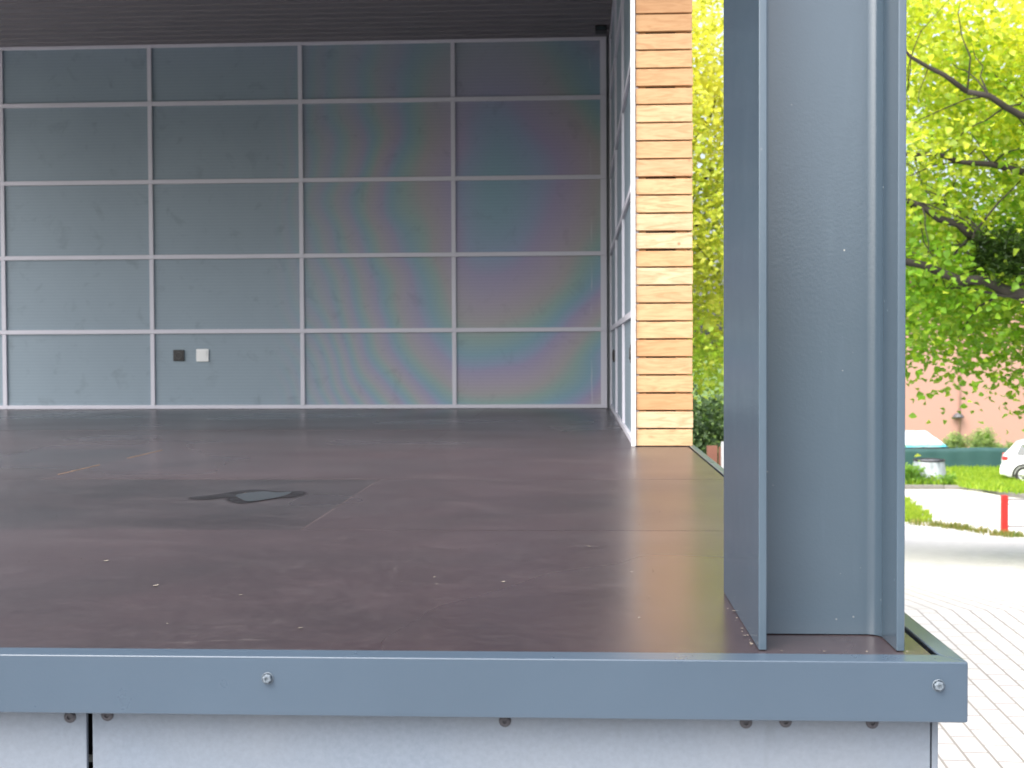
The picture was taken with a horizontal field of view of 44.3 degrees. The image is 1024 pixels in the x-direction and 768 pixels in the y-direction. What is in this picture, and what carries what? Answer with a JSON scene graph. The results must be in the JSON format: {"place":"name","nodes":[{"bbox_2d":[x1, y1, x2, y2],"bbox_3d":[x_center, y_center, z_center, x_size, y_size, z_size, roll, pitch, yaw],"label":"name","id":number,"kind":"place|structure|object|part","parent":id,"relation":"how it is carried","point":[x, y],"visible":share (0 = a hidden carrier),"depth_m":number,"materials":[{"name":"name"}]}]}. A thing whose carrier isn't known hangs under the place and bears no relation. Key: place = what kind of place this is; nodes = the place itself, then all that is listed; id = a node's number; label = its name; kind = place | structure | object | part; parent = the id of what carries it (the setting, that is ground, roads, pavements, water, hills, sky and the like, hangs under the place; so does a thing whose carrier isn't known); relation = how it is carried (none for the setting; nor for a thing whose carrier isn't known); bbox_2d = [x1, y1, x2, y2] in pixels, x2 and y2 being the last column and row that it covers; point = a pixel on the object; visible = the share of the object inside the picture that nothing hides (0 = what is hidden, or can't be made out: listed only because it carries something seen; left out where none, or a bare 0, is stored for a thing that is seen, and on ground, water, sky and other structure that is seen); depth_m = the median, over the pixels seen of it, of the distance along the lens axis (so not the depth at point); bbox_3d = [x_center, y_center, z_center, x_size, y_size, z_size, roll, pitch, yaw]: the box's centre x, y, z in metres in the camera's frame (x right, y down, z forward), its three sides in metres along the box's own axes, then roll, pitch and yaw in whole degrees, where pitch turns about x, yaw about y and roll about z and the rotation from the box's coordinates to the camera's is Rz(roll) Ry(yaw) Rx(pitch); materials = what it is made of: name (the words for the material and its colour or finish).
{"place":"outdoors","nodes":[
{"label":"outdoors","id":0,"kind":"place"},
{"bbox_2d":[0,409,967,767],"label":"stage deck","id":1,"kind":"structure","parent":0,"point":[384,555],"depth_m":1.91,"materials":[{"name":"brown wood"}]},
{"bbox_2d":[191,490,303,502],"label":"puddle","id":2,"kind":"object","parent":1,"relation":"on","point":[245,496],"visible":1,"depth_m":3.50,"materials":[{"name":"black liquid"}]},
{"bbox_2d":[0,36,609,409],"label":"wall","id":3,"kind":"structure","parent":1,"relation":"on","point":[398,224],"depth_m":8.95,"materials":[{"name":"grey metal"}]},
{"bbox_2d":[173,350,183,360],"bbox_3d":[-2.386,-0.204,9.012,0.080,0.080,0.016,0,1,3],"label":"wall socket","id":4,"kind":"object","parent":3,"relation":"attached to","point":[178,355],"depth_m":9.01,"materials":[{"name":"black plastic"}]},
{"bbox_2d":[196,349,208,361],"bbox_3d":[-2.214,-0.205,9.001,0.090,0.090,0.019,0,1,3],"label":"wall switch","id":5,"kind":"object","parent":3,"relation":"attached to","point":[202,355],"depth_m":9.00,"materials":[{"name":"white plastic"}]},
{"bbox_2d":[0,0,612,46],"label":"stage roof","id":6,"kind":"structure","parent":3,"relation":"on","point":[25,23],"depth_m":8.35,"materials":[{"name":"grey metal"}]},
{"bbox_2d":[595,25,606,33],"bbox_3d":[0.603,-2.402,8.531,0.078,0.039,0.104,0,1,3],"label":"ceiling lamp","id":7,"kind":"object","parent":6,"relation":"attached to","point":[600,29],"visible":1,"depth_m":8.48,"materials":[{"name":"black plastic"}]},
{"bbox_2d":[81,435,907,651],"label":"crumbs","id":8,"kind":"object","parent":1,"relation":"on","point":[504,581],"visible":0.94,"depth_m":1.86,"materials":[{"name":"white plant"}]},
{"bbox_2d":[609,0,692,445],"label":"side wall","id":9,"kind":"structure","parent":1,"relation":"on","point":[651,160],"depth_m":5.24,"materials":[{"name":"beige wood"}]},
{"bbox_2d":[612,350,614,361],"bbox_3d":[0.658,-0.183,8.175,0.016,0.080,0.080,0,1,3],"label":"wall socket","id":10,"kind":"object","parent":9,"relation":"attached to","point":[613,355],"depth_m":8.13,"materials":[{"name":"black plastic"}]},
{"bbox_2d":[629,345,630,362],"bbox_3d":[0.516,-0.131,5.449,0.016,0.080,0.080,0,1,3],"label":"wall socket","id":11,"kind":"object","parent":9,"relation":"attached to","point":[630,353],"depth_m":5.42,"materials":[{"name":"white plastic"}]},
{"bbox_2d":[724,0,906,650],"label":"steel column","id":12,"kind":"structure","parent":1,"relation":"on","point":[814,279],"depth_m":1.74,"materials":[{"name":"grey metal"}]},
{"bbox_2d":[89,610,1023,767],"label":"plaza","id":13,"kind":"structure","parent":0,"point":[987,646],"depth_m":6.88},
{"bbox_2d":[688,357,999,534],"bbox_3d":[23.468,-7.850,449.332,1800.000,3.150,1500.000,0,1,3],"label":"ground","id":14,"kind":"structure","parent":0,"point":[716,388],"depth_m":158.84,"materials":[{"name":"green plant"}]},
{"bbox_2d":[687,0,723,409],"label":"leafy tree","id":15,"kind":"object","parent":14,"relation":"on","point":[705,103],"visible":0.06,"depth_m":19.59,"materials":[{"name":"green plant"}]},
{"bbox_2d":[689,382,723,463],"bbox_3d":[1.883,0.888,12.402,1.778,2.215,1.668,0,1,3],"label":"shrub","id":16,"kind":"object","parent":14,"relation":"on","point":[706,416],"visible":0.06,"depth_m":12.10,"materials":[{"name":"green plant"}]},
{"bbox_2d":[707,442,723,467],"bbox_3d":[2.398,1.188,11.136,1.340,1.360,0.095,0,1,3],"label":"board fence","id":17,"kind":"object","parent":14,"relation":"on","point":[712,452],"visible":0.06,"depth_m":11.14,"materials":[{"name":"wood"}]},
{"bbox_2d":[905,494,933,521],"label":"grass","id":18,"kind":"structure","parent":14,"relation":"on","point":[917,511],"depth_m":33.14,"materials":[{"name":"green plant"}]},
{"bbox_2d":[905,431,948,448],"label":"tarp shelter","id":19,"kind":"object","parent":14,"relation":"on","point":[921,439],"visible":0.27,"depth_m":52.34,"materials":[{"name":"white fabric"}]},
{"bbox_2d":[942,431,967,447],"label":"feathery bush","id":20,"kind":"object","parent":14,"relation":"on","point":[954,441],"visible":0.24,"depth_m":53.02,"materials":[{"name":"green plant"}]},
{"bbox_2d":[905,0,1023,491],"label":"leafy tree","id":21,"kind":"object","parent":14,"relation":"on","point":[944,292],"visible":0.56,"depth_m":14.22,"materials":[{"name":"green plant"}]},
{"bbox_2d":[959,219,1023,292],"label":"mistletoe","id":22,"kind":"object","parent":21,"relation":"attached to","point":[984,252],"visible":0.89,"depth_m":13.56,"materials":[{"name":"green plant"}]},
{"bbox_2d":[905,280,1023,447],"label":"rendered building","id":23,"kind":"structure","parent":14,"relation":"on","point":[990,414],"depth_m":59.02,"materials":[{"name":"pink paint"}]},
{"bbox_2d":[952,413,963,417],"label":"wall lamp","id":24,"kind":"object","parent":23,"relation":"attached to","point":[956,415],"visible":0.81,"depth_m":58.64,"materials":[{"name":"white metal"}]},
{"bbox_2d":[905,485,1023,498],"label":"kerb","id":25,"kind":"structure","parent":14,"relation":"on","point":[1009,494],"depth_m":41.83,"materials":[{"name":"concrete"}]},
{"bbox_2d":[960,426,1002,447],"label":"feathery bush","id":26,"kind":"object","parent":14,"relation":"on","point":[979,440],"visible":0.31,"depth_m":52.50,"materials":[{"name":"green plant"}]},
{"bbox_2d":[994,440,1014,447],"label":"feathery bush","id":27,"kind":"object","parent":14,"relation":"on","point":[1008,445],"visible":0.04,"depth_m":52.34,"materials":[{"name":"green plant"}]},
{"bbox_2d":[691,0,1023,356],"label":"sky","id":28,"kind":"structure","parent":0,"point":[702,155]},
{"bbox_2d":[905,489,914,498],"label":"drive","id":29,"kind":"structure","parent":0,"point":[907,493],"depth_m":39.84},
{"bbox_2d":[905,524,1023,609],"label":"plaza","id":30,"kind":"structure","parent":0,"point":[951,569],"depth_m":13.98,"materials":[{"name":"grey concrete"}]},
{"bbox_2d":[905,489,1023,538],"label":"drive","id":31,"kind":"structure","parent":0,"point":[977,508],"depth_m":35.36,"materials":[{"name":"grey concrete"}]},
{"bbox_2d":[906,517,1023,537],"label":"weeds","id":32,"kind":"object","parent":31,"relation":"on","point":[966,527],"visible":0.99,"depth_m":29.65,"materials":[{"name":"green plant"}]},
{"bbox_2d":[1000,495,1023,533],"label":"red barrier","id":33,"kind":"object","parent":31,"relation":"on","point":[1004,513],"visible":0.71,"depth_m":28.48,"materials":[{"name":"metal"}]},
{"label":"lawn","id":34,"kind":"structure","parent":0,"visible":0},
{"bbox_2d":[913,458,945,484],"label":"plastic tub","id":35,"kind":"object","parent":34,"relation":"on","point":[934,465],"visible":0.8,"depth_m":42.63,"materials":[{"name":"white plastic"}]},
{"bbox_2d":[905,460,956,484],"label":"undergrowth","id":36,"kind":"object","parent":34,"relation":"on","point":[912,473],"visible":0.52,"depth_m":42.48,"materials":[{"name":"green plant"}]},
{"bbox_2d":[905,446,1008,467],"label":"screen fence","id":37,"kind":"object","parent":34,"relation":"on","point":[978,456],"visible":0.18,"depth_m":49.24,"materials":[{"name":"green fabric"}]},
{"bbox_2d":[905,464,1023,494],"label":"grass","id":38,"kind":"structure","parent":34,"relation":"on","point":[989,478],"depth_m":42.34,"materials":[{"name":"green plant"}]},
{"bbox_2d":[1000,439,1023,479],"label":"parked car","id":39,"kind":"object","parent":34,"relation":"on","point":[1012,464],"visible":0.98,"depth_m":42.57,"materials":[{"name":"white paint"}]},
{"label":"side window","id":40,"kind":"part","parent":39,"relation":"part of","materials":[{"name":"white glass"}]}
]}

